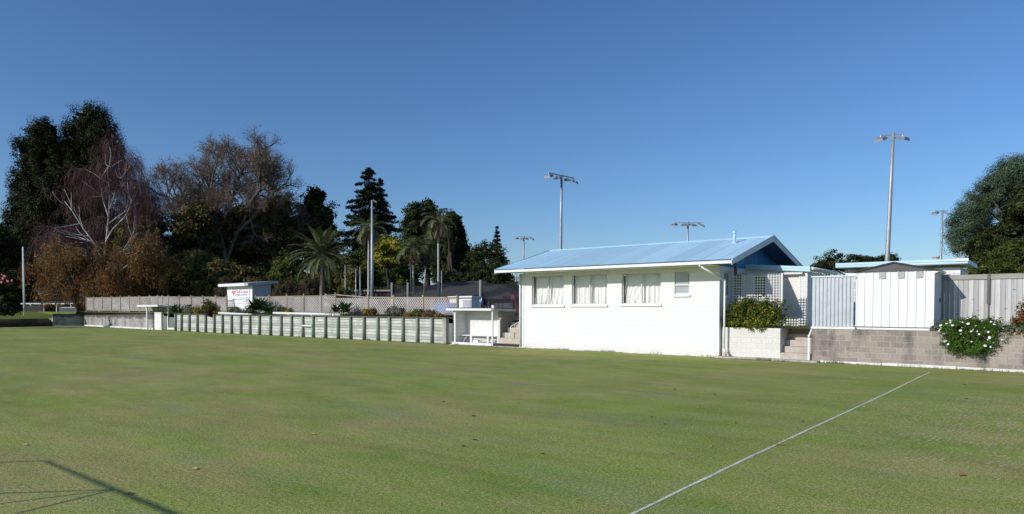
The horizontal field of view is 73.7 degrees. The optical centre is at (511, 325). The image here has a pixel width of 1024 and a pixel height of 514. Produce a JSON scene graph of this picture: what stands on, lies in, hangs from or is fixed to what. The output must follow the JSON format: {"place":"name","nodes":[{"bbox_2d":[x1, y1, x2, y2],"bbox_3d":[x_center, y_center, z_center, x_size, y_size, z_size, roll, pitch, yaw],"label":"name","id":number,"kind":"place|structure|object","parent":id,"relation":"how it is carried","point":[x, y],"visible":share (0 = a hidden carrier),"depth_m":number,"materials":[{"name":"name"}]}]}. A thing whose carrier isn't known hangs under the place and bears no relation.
{"place":"outdoors","nodes":[
{"label":"outdoors","id":0,"kind":"place"},
{"bbox_2d":[0,318,51,326],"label":"earth bank","id":1,"kind":"structure","parent":0,"point":[40,322],"depth_m":67.46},
{"bbox_2d":[0,312,75,318],"bbox_3d":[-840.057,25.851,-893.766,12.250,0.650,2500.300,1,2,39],"label":"grass slope","id":2,"kind":"structure","parent":0,"point":[30,315],"depth_m":72.16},
{"bbox_2d":[22,247,25,314],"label":"flagpole","id":3,"kind":"object","parent":2,"relation":"on","point":[24,312],"visible":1,"depth_m":69.02,"materials":[{"name":"metal"}]},
{"bbox_2d":[0,326,1023,513],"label":"lawn","id":4,"kind":"structure","parent":0,"point":[101,420],"depth_m":11.02,"materials":[{"name":"plant"}]},
{"bbox_2d":[0,274,23,315],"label":"flowering shrub","id":5,"kind":"object","parent":4,"relation":"on","point":[9,306],"visible":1,"depth_m":61.93,"materials":[{"name":"green plant"}]},
{"bbox_2d":[52,314,83,325],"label":"return wall","id":6,"kind":"structure","parent":4,"relation":"on","point":[67,319],"depth_m":70.16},
{"bbox_2d":[84,311,154,329],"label":"old block wall","id":7,"kind":"structure","parent":4,"relation":"on","point":[130,319],"depth_m":64.69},
{"bbox_2d":[86,295,227,313],"bbox_3d":[-33.156,-1.920,61.918,28.622,1.741,0.100,1,2,39],"label":"lattice fence","id":8,"kind":"object","parent":7,"relation":"on","point":[94,303],"visible":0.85,"depth_m":61.63,"materials":[{"name":"paint"}]},
{"bbox_2d":[137,305,195,329],"bbox_3d":[-29.637,-0.736,59.467,6.500,2.150,3.100,1,2,39],"label":"players shelter","id":9,"kind":"object","parent":4,"relation":"on","point":[158,321],"visible":0.54,"depth_m":58.78,"materials":[{"name":"white paint"}]},
{"bbox_2d":[174,314,453,343],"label":"timber retaining wall","id":10,"kind":"structure","parent":4,"relation":"on","point":[411,329],"depth_m":43.23,"materials":[{"name":"white paint"}]},
{"bbox_2d":[452,344,521,347],"bbox_3d":[-0.379,1.008,35.889,4.900,0.080,3.320,1,2,39],"label":"concrete pad","id":11,"kind":"object","parent":4,"relation":"on","point":[493,345],"visible":0.22,"depth_m":34.59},
{"bbox_2d":[461,325,496,342],"bbox_3d":[-1.638,0.478,35.714,2.450,0.990,0.440,1,2,39],"label":"bench","id":12,"kind":"object","parent":11,"relation":"on","point":[483,330],"visible":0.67,"depth_m":35.68,"materials":[{"name":"white paint"}]},
{"bbox_2d":[446,305,515,345],"bbox_3d":[-1.643,-0.038,35.932,3.290,2.070,1.905,1,2,39],"label":"players shelter","id":13,"kind":"object","parent":11,"relation":"on","point":[467,321],"visible":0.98,"depth_m":35.86,"materials":[{"name":"white paint"}]},
{"bbox_2d":[494,322,518,346],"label":"concrete steps","id":14,"kind":"structure","parent":11,"relation":"on","point":[507,340],"depth_m":34.29,"materials":[{"name":"grey concrete"}]},
{"bbox_2d":[494,231,802,356],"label":"clubhouse","id":15,"kind":"structure","parent":4,"relation":"on","point":[667,298],"depth_m":29.62,"materials":[{"name":"white paint"}]},
{"bbox_2d":[530,275,564,306],"bbox_3d":[1.753,-1.617,32.266,1.970,1.490,0.415,1,2,39],"label":"window","id":16,"kind":"structure","parent":15,"relation":"in","point":[549,289],"depth_m":32.33,"materials":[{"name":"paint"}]},
{"bbox_2d":[570,274,607,306],"bbox_3d":[3.547,-1.581,30.803,1.980,1.460,0.415,1,2,39],"label":"window","id":17,"kind":"structure","parent":15,"relation":"in","point":[590,289],"depth_m":30.86,"materials":[{"name":"glass"}]},
{"bbox_2d":[620,272,661,305],"bbox_3d":[5.566,-1.535,29.158,1.970,1.420,0.416,1,2,39],"label":"window","id":18,"kind":"structure","parent":15,"relation":"in","point":[641,289],"depth_m":29.20,"materials":[{"name":"glass"}]},
{"bbox_2d":[672,272,689,296],"bbox_3d":[6.949,-1.689,27.889,0.750,1.020,0.205,1,2,39],"label":"window","id":19,"kind":"structure","parent":15,"relation":"in","point":[681,278],"depth_m":27.90,"materials":[{"name":"glass"}]},
{"bbox_2d":[723,272,731,297],"bbox_3d":[8.625,-1.632,27.462,0.170,1.070,0.780,1,2,39],"label":"window","id":20,"kind":"structure","parent":15,"relation":"in","point":[726,274],"depth_m":27.61,"materials":[{"name":"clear glass"}]},
{"bbox_2d":[722,327,790,357],"bbox_3d":[10.537,0.654,26.920,3.540,1.190,2.698,1,2,39],"label":"block planter","id":21,"kind":"object","parent":4,"relation":"on","point":[745,342],"visible":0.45,"depth_m":26.20,"materials":[{"name":"concrete"}]},
{"bbox_2d":[720,293,791,331],"bbox_3d":[9.497,-0.465,26.516,2.779,1.601,1.574,1,2,39],"label":"planter shrub","id":22,"kind":"object","parent":21,"relation":"in","point":[749,313],"visible":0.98,"depth_m":26.27,"materials":[{"name":"green plant"}]},
{"bbox_2d":[715,356,819,362],"bbox_3d":[9.654,1.278,25.774,3.760,0.105,0.920,1,2,39],"label":"concrete apron","id":23,"kind":"object","parent":4,"relation":"on","point":[789,360],"visible":0.43,"depth_m":25.25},
{"bbox_2d":[780,328,811,359],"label":"concrete steps","id":24,"kind":"structure","parent":23,"relation":"on","point":[796,345],"depth_m":25.64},
{"bbox_2d":[630,372,929,513],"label":"boundary line","id":25,"kind":"object","parent":4,"relation":"on","point":[677,491],"visible":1,"depth_m":8.86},
{"bbox_2d":[820,360,881,364],"bbox_3d":[11.829,1.312,23.869,1.956,0.105,0.115,1,2,39],"label":"kerb board","id":26,"kind":"object","parent":4,"relation":"on","point":[868,363],"visible":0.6,"depth_m":23.71,"materials":[{"name":"white paint"}]},
{"bbox_2d":[811,329,1023,369],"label":"retaining wall","id":27,"kind":"structure","parent":4,"relation":"on","point":[897,346],"depth_m":22.98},
{"bbox_2d":[1002,324,1023,334],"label":"silver plant","id":28,"kind":"object","parent":27,"relation":"on","point":[1014,329],"visible":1,"depth_m":21.10,"materials":[{"name":"green plant"}]},
{"bbox_2d":[882,363,955,368],"bbox_3d":[13.419,1.341,22.559,2.116,0.120,0.115,1,2,39],"label":"kerb board","id":29,"kind":"object","parent":4,"relation":"on","point":[921,365],"visible":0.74,"depth_m":22.52,"materials":[{"name":"white paint"}]},
{"bbox_2d":[957,367,1023,371],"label":"kerb board","id":30,"kind":"object","parent":4,"relation":"on","point":[1004,370],"visible":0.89,"depth_m":21.24,"materials":[{"name":"white paint"}]},
{"bbox_2d":[0,0,1023,342],"label":"sky","id":31,"kind":"structure","parent":0,"point":[749,118],"materials":[{"name":"blue"}]},
{"bbox_2d":[95,307,1003,331],"bbox_3d":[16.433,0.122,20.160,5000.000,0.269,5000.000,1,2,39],"label":"ground","id":32,"kind":"structure","parent":0,"point":[165,312],"depth_m":52.97,"materials":[{"name":"soil"}]},
{"bbox_2d":[0,222,43,310],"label":"broadleaf tree","id":33,"kind":"object","parent":32,"relation":"on","point":[10,252],"visible":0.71,"depth_m":89.47,"materials":[{"name":"green plant"}]},
{"bbox_2d":[26,306,43,311],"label":"screen panel","id":34,"kind":"object","parent":32,"relation":"on","point":[32,308],"visible":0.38,"depth_m":79.99,"materials":[{"name":"grey paint"}]},
{"bbox_2d":[0,115,83,289],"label":"conifer tree","id":35,"kind":"object","parent":32,"relation":"on","point":[41,148],"visible":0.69,"depth_m":101.66,"materials":[{"name":"green plant"}]},
{"bbox_2d":[20,288,85,313],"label":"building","id":36,"kind":"structure","parent":32,"relation":"on","point":[57,307],"depth_m":92.96,"materials":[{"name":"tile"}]},
{"bbox_2d":[59,307,75,311],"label":"screen panel","id":37,"kind":"object","parent":32,"relation":"on","point":[65,309],"visible":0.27,"depth_m":79.99,"materials":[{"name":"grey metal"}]},
{"bbox_2d":[31,99,131,310],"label":"conifer tree","id":38,"kind":"object","parent":32,"relation":"on","point":[86,127],"visible":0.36,"depth_m":104.00,"materials":[{"name":"green plant"}]},
{"bbox_2d":[17,129,170,311],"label":"birch tree","id":39,"kind":"object","parent":32,"relation":"on","point":[137,194],"visible":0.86,"depth_m":80.06,"materials":[{"name":"brown plant"}]},
{"bbox_2d":[17,228,182,313],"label":"weeping tree","id":40,"kind":"object","parent":32,"relation":"on","point":[91,278],"visible":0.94,"depth_m":74.44,"materials":[{"name":"brown plant"}]},
{"bbox_2d":[104,257,170,311],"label":"autumn tree","id":41,"kind":"object","parent":32,"relation":"on","point":[153,293],"visible":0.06,"depth_m":80.43,"materials":[{"name":"brown plant"}]},
{"bbox_2d":[108,203,181,308],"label":"broadleaf tree","id":42,"kind":"object","parent":32,"relation":"on","point":[162,229],"visible":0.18,"depth_m":92.60,"materials":[{"name":"green plant"}]},
{"bbox_2d":[165,304,184,312],"bbox_3d":[-28.027,-1.430,57.081,2.846,1.029,2.091,1,2,39],"label":"strap plant","id":43,"kind":"object","parent":32,"relation":"on","point":[175,308],"visible":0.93,"depth_m":56.76,"materials":[{"name":"green plant"}]},
{"bbox_2d":[148,241,205,308],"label":"evergreen tree","id":44,"kind":"object","parent":32,"relation":"on","point":[176,290],"visible":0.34,"depth_m":90.20,"materials":[{"name":"green plant"}]},
{"bbox_2d":[182,304,193,313],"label":"garden shrub","id":45,"kind":"object","parent":32,"relation":"on","point":[187,309],"visible":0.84,"depth_m":55.58,"materials":[{"name":"green plant"}]},
{"bbox_2d":[172,250,230,307],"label":"evergreen tree","id":46,"kind":"object","parent":32,"relation":"on","point":[194,264],"visible":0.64,"depth_m":84.73,"materials":[{"name":"green plant"}]},
{"bbox_2d":[163,200,241,308],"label":"evergreen tree","id":47,"kind":"object","parent":32,"relation":"on","point":[195,223],"visible":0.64,"depth_m":94.71,"materials":[{"name":"green plant"}]},
{"bbox_2d":[200,299,216,313],"bbox_3d":[-23.882,-1.397,53.656,1.802,1.501,1.092,1,2,39],"label":"garden shrub","id":48,"kind":"object","parent":32,"relation":"on","point":[207,306],"visible":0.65,"depth_m":53.41,"materials":[{"name":"green plant"}]},
{"bbox_2d":[212,275,238,309],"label":"hedge bush","id":49,"kind":"object","parent":32,"relation":"on","point":[220,291],"visible":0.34,"depth_m":65.62,"materials":[{"name":"green plant"}]},
{"bbox_2d":[188,257,275,304],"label":"evergreen tree","id":50,"kind":"object","parent":32,"relation":"on","point":[222,269],"visible":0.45,"depth_m":78.64,"materials":[{"name":"green plant"}]},
{"bbox_2d":[140,125,327,262],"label":"deciduous tree","id":51,"kind":"object","parent":32,"relation":"on","point":[266,172],"visible":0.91,"depth_m":97.37,"materials":[{"name":"brown plant"}]},
{"bbox_2d":[218,281,277,314],"bbox_3d":[-20.677,-2.198,53.464,4.480,2.609,2.530,1,2,39],"label":"sign hut","id":52,"kind":"object","parent":32,"relation":"on","point":[238,294],"visible":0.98,"depth_m":52.42,"materials":[{"name":"white paint"}]},
{"bbox_2d":[241,297,273,312],"bbox_3d":[-18.341,-1.532,49.451,2.865,1.278,2.595,1,2,39],"label":"strap plant","id":53,"kind":"object","parent":32,"relation":"on","point":[257,304],"visible":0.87,"depth_m":49.22,"materials":[{"name":"green plant"}]},
{"bbox_2d":[219,191,309,304],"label":"evergreen tree","id":54,"kind":"object","parent":32,"relation":"on","point":[255,253],"visible":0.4,"depth_m":100.99,"materials":[{"name":"green plant"}]},
{"bbox_2d":[271,278,301,307],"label":"hedge bush","id":55,"kind":"object","parent":32,"relation":"on","point":[284,289],"visible":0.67,"depth_m":65.36,"materials":[{"name":"green plant"}]},
{"bbox_2d":[263,250,312,307],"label":"evergreen tree","id":56,"kind":"object","parent":32,"relation":"on","point":[282,271],"visible":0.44,"depth_m":83.65,"materials":[{"name":"green plant"}]},
{"bbox_2d":[273,312,341,315],"bbox_3d":[-13.690,-0.762,45.293,7.674,0.274,0.180,1,2,39],"label":"white pipe","id":57,"kind":"object","parent":32,"relation":"on","point":[321,314],"visible":0.81,"depth_m":44.96,"materials":[{"name":"paint"}]},
{"bbox_2d":[289,275,327,311],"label":"hedge bush","id":58,"kind":"object","parent":32,"relation":"on","point":[307,288],"visible":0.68,"depth_m":65.48,"materials":[{"name":"green plant"}]},
{"bbox_2d":[293,183,347,309],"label":"evergreen tree","id":59,"kind":"object","parent":32,"relation":"on","point":[314,200],"visible":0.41,"depth_m":106.53,"materials":[{"name":"green plant"}]},
{"bbox_2d":[287,224,357,311],"bbox_3d":[-17.800,-5.140,64.065,6.272,8.413,6.560,1,2,39],"label":"date palm","id":60,"kind":"object","parent":32,"relation":"on","point":[321,245],"visible":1,"depth_m":63.37,"materials":[{"name":"green plant"}]},
{"bbox_2d":[304,247,374,310],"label":"evergreen tree","id":61,"kind":"object","parent":32,"relation":"on","point":[336,285],"visible":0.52,"depth_m":81.31,"materials":[{"name":"green plant"}]},
{"bbox_2d":[326,301,354,313],"bbox_3d":[-10.752,-1.165,43.220,2.911,0.928,2.151,1,2,39],"label":"strap plant","id":62,"kind":"object","parent":32,"relation":"on","point":[344,307],"visible":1,"depth_m":42.98,"materials":[{"name":"green plant"}]},
{"bbox_2d":[169,311,518,322],"bbox_3d":[-3.550,-1.071,65.734,43.400,0.470,38.600,1,2,39],"label":"court surface","id":63,"kind":"object","parent":32,"relation":"on","point":[516,315],"depth_m":45.99,"materials":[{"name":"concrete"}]},
{"bbox_2d":[370,200,376,308],"bbox_3d":[-11.189,-5.401,55.149,0.612,9.522,0.311,0,2,10],"label":"light pole","id":64,"kind":"object","parent":63,"relation":"on","point":[372,278],"visible":0.86,"depth_m":55.06,"materials":[{"name":"metal"}]},
{"bbox_2d":[448,296,481,307],"bbox_3d":[-3.294,-1.247,47.965,1.978,1.615,4.291,-1,2,-40],"label":"ticket kiosk","id":65,"kind":"object","parent":63,"relation":"on","point":[469,301],"visible":0.52,"depth_m":46.66,"materials":[{"name":"paint"}]},
{"bbox_2d":[337,286,352,302],"bbox_3d":[-14.738,-2.167,60.045,1.431,2.585,1.316,0,2,6],"label":"topiary bush","id":66,"kind":"object","parent":32,"relation":"on","point":[347,291],"visible":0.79,"depth_m":59.95,"materials":[{"name":"green plant"}]},
{"bbox_2d":[255,293,458,316],"bbox_3d":[-11.166,-1.343,44.831,21.072,1.682,0.100,1,2,39],"label":"lattice fence","id":67,"kind":"object","parent":32,"relation":"on","point":[393,300],"visible":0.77,"depth_m":43.80,"materials":[{"name":"paint"}]},
{"bbox_2d":[434,303,455,312],"bbox_3d":[-3.812,-0.951,39.100,1.753,0.717,0.040,1,2,39],"label":"blue tarpaulin","id":68,"kind":"object","parent":67,"relation":"attached to","point":[443,307],"visible":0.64,"depth_m":39.17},
{"bbox_2d":[332,167,402,265],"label":"pine tree","id":69,"kind":"object","parent":32,"relation":"on","point":[370,191],"visible":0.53,"depth_m":107.15,"materials":[{"name":"green plant"}]},
{"bbox_2d":[349,214,389,307],"bbox_3d":[-13.213,-5.541,63.106,4.122,9.260,3.686,1,2,39],"label":"queen palm","id":70,"kind":"object","parent":32,"relation":"on","point":[366,234],"visible":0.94,"depth_m":62.87,"materials":[{"name":"green plant"}]},
{"bbox_2d":[354,178,400,257],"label":"pine tree","id":71,"kind":"object","parent":32,"relation":"on","point":[386,211],"visible":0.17,"depth_m":111.94,"materials":[{"name":"green plant"}]},
{"bbox_2d":[370,234,407,285],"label":"wattle tree","id":72,"kind":"object","parent":32,"relation":"on","point":[385,255],"visible":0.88,"depth_m":78.30,"materials":[{"name":"yellow plant"}]},
{"bbox_2d":[358,248,429,286],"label":"evergreen tree","id":73,"kind":"object","parent":32,"relation":"on","point":[400,274],"visible":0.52,"depth_m":82.67,"materials":[{"name":"green plant"}]},
{"bbox_2d":[384,305,405,316],"bbox_3d":[-6.840,-0.835,40.207,1.028,0.847,1.830,-1,2,-41],"label":"garden shrub","id":74,"kind":"object","parent":32,"relation":"on","point":[395,311],"visible":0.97,"depth_m":39.94,"materials":[{"name":"green plant"}]},
{"bbox_2d":[389,235,432,284],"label":"queen palm","id":75,"kind":"object","parent":32,"relation":"on","point":[413,257],"visible":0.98,"depth_m":69.45,"materials":[{"name":"green plant"}]},
{"bbox_2d":[393,201,429,273],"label":"evergreen tree","id":76,"kind":"object","parent":32,"relation":"on","point":[412,220],"visible":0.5,"depth_m":100.06,"materials":[{"name":"green plant"}]},
{"bbox_2d":[409,308,424,316],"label":"garden shrub","id":77,"kind":"object","parent":32,"relation":"on","point":[418,313],"visible":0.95,"depth_m":38.81,"materials":[{"name":"green plant"}]},
{"bbox_2d":[410,233,446,285],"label":"queen palm","id":78,"kind":"object","parent":32,"relation":"on","point":[428,259],"visible":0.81,"depth_m":70.64,"materials":[{"name":"green plant"}]},
{"bbox_2d":[416,197,440,285],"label":"evergreen tree","id":79,"kind":"object","parent":32,"relation":"on","point":[429,206],"visible":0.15,"depth_m":103.51,"materials":[{"name":"green plant"}]},
{"bbox_2d":[423,309,437,316],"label":"garden shrub","id":80,"kind":"object","parent":32,"relation":"on","point":[431,313],"visible":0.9,"depth_m":37.96,"materials":[{"name":"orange plant"}]},
{"bbox_2d":[348,280,518,312],"bbox_3d":[-7.547,-2.300,59.353,21.459,3.083,0.406,1,2,39],"label":"netting fence","id":81,"kind":"object","parent":32,"relation":"on","point":[502,295],"visible":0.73,"depth_m":58.11,"materials":[{"name":"fabric"}]},
{"bbox_2d":[420,208,457,280],"bbox_3d":[-6.698,-5.715,62.048,3.503,9.665,3.737,1,2,39],"label":"queen palm","id":82,"kind":"object","parent":32,"relation":"on","point":[440,230],"visible":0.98,"depth_m":61.68,"materials":[{"name":"green plant"}]},
{"bbox_2d":[417,208,477,283],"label":"evergreen tree","id":83,"kind":"object","parent":32,"relation":"on","point":[456,246],"visible":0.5,"depth_m":97.81,"materials":[{"name":"green plant"}]},
{"bbox_2d":[416,281,485,285],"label":"pavilion","id":84,"kind":"structure","parent":32,"relation":"on","point":[462,283],"depth_m":83.10,"materials":[{"name":"tile"}]},
{"bbox_2d":[457,239,512,280],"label":"broadleaf tree","id":85,"kind":"object","parent":32,"relation":"on","point":[478,256],"visible":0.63,"depth_m":91.96,"materials":[{"name":"green plant"}]},
{"bbox_2d":[483,264,518,283],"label":"broadleaf tree","id":86,"kind":"object","parent":32,"relation":"on","point":[503,278],"visible":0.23,"depth_m":80.17,"materials":[{"name":"green plant"}]},
{"bbox_2d":[487,226,514,278],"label":"norfolk pine","id":87,"kind":"object","parent":32,"relation":"on","point":[496,236],"visible":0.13,"depth_m":97.92,"materials":[{"name":"green plant"}]},
{"bbox_2d":[25,285,996,315],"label":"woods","id":88,"kind":"object","parent":32,"relation":"on","point":[347,303],"depth_m":149.24,"materials":[{"name":"green plant"}]},
{"bbox_2d":[544,172,577,248],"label":"floodlight pole","id":89,"kind":"object","parent":32,"relation":"on","point":[558,176],"visible":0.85,"depth_m":66.99,"materials":[{"name":"metal"}]},
{"bbox_2d":[669,222,704,240],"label":"floodlight pole","id":90,"kind":"object","parent":32,"relation":"on","point":[684,224],"visible":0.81,"depth_m":94.93,"materials":[{"name":"metal"}]},
{"bbox_2d":[732,262,782,326],"bbox_3d":[9.718,-1.305,27.006,1.991,2.740,0.145,1,2,40],"label":"trellis screen","id":91,"kind":"object","parent":32,"relation":"on","point":[735,290],"visible":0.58,"depth_m":26.93,"materials":[{"name":"paint"}]},
{"bbox_2d":[745,264,838,326],"bbox_3d":[12.189,-1.223,29.633,2.735,2.790,4.031,1,2,39],"label":"annex","id":92,"kind":"object","parent":32,"relation":"on","point":[797,287],"visible":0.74,"depth_m":27.95,"materials":[{"name":"white paint"}]},
{"bbox_2d":[755,275,766,296],"bbox_3d":[10.476,-1.644,28.759,0.540,0.980,0.050,1,2,39],"label":"window","id":93,"kind":"structure","parent":92,"relation":"in","point":[755,275],"depth_m":28.75,"materials":[{"name":"paint"}]},
{"bbox_2d":[783,276,798,325],"bbox_3d":[11.427,-1.006,27.949,0.640,2.050,0.090,1,2,39],"label":"door","id":94,"kind":"structure","parent":92,"relation":"in","point":[790,283],"depth_m":27.95,"materials":[{"name":"metal"}]},
{"bbox_2d":[811,275,855,328],"bbox_3d":[11.588,-0.844,24.653,1.500,1.920,0.160,1,2,39],"label":"metal fence panel","id":95,"kind":"object","parent":32,"relation":"on","point":[832,302],"visible":1,"depth_m":24.64,"materials":[{"name":"white paint"}]},
{"bbox_2d":[810,249,863,274],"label":"distant tree","id":96,"kind":"object","parent":32,"relation":"on","point":[829,262],"visible":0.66,"depth_m":119.13,"materials":[{"name":"green plant"}]},
{"bbox_2d":[852,255,876,262],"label":"distant tree","id":97,"kind":"object","parent":32,"relation":"on","point":[867,258],"visible":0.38,"depth_m":121.06,"materials":[{"name":"green plant"}]},
{"bbox_2d":[872,252,901,261],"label":"distant tree","id":98,"kind":"object","parent":32,"relation":"on","point":[893,257],"visible":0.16,"depth_m":118.31,"materials":[{"name":"green plant"}]},
{"bbox_2d":[873,132,909,260],"bbox_3d":[27.832,-7.319,50.248,2.469,13.639,1.060,0,2,15],"label":"floodlight pole","id":99,"kind":"object","parent":32,"relation":"on","point":[888,226],"visible":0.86,"depth_m":50.04,"materials":[{"name":"metal"}]},
{"bbox_2d":[851,262,945,330],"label":"garden shed","id":100,"kind":"structure","parent":32,"relation":"on","point":[903,296],"depth_m":23.52,"materials":[{"name":"white paint"}]},
{"bbox_2d":[836,256,976,322],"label":"weatherboard building","id":101,"kind":"structure","parent":32,"relation":"on","point":[956,266],"depth_m":30.67,"materials":[{"name":"white paint"}]},
{"bbox_2d":[931,210,951,258],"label":"floodlight pole","id":102,"kind":"object","parent":32,"relation":"on","point":[936,213],"visible":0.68,"depth_m":90.98,"materials":[{"name":"metal"}]},
{"bbox_2d":[932,315,1010,358],"bbox_3d":[14.705,0.345,21.896,2.130,1.389,1.348,1,2,39],"label":"daisy bush","id":103,"kind":"object","parent":32,"relation":"on","point":[969,328],"visible":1,"depth_m":21.63,"materials":[{"name":"green plant"}]},
{"bbox_2d":[961,224,998,315],"bbox_3d":[40.225,-4.769,57.867,5.060,7.992,3.927,0,2,-3],"label":"broadleaf tree","id":104,"kind":"object","parent":32,"relation":"on","point":[975,246],"visible":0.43,"depth_m":56.93,"materials":[{"name":"green plant"}]},
{"bbox_2d":[938,152,1023,308],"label":"cypress tree","id":105,"kind":"object","parent":32,"relation":"on","point":[993,189],"visible":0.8,"depth_m":61.81,"materials":[{"name":"green plant"}]},
{"bbox_2d":[941,273,1023,325],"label":"paling fence","id":106,"kind":"object","parent":32,"relation":"on","point":[964,292],"visible":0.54,"depth_m":23.32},
{"bbox_2d":[966,239,1023,302],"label":"broadleaf tree","id":107,"kind":"object","parent":32,"relation":"on","point":[1008,258],"visible":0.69,"depth_m":49.36,"materials":[{"name":"green plant"}]},
{"bbox_2d":[977,178,1023,247],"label":"conifer tree","id":108,"kind":"object","parent":32,"relation":"on","point":[1010,226],"visible":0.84,"depth_m":55.50,"materials":[{"name":"green plant"}]},
{"bbox_2d":[997,299,1023,326],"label":"red tipped shrub","id":109,"kind":"object","parent":32,"relation":"on","point":[1019,319],"visible":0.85,"depth_m":21.53,"materials":[{"name":"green plant"}]},
{"bbox_2d":[174,330,1022,372],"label":"edge grass","id":110,"kind":"structure","parent":0,"point":[823,361],"depth_m":27.05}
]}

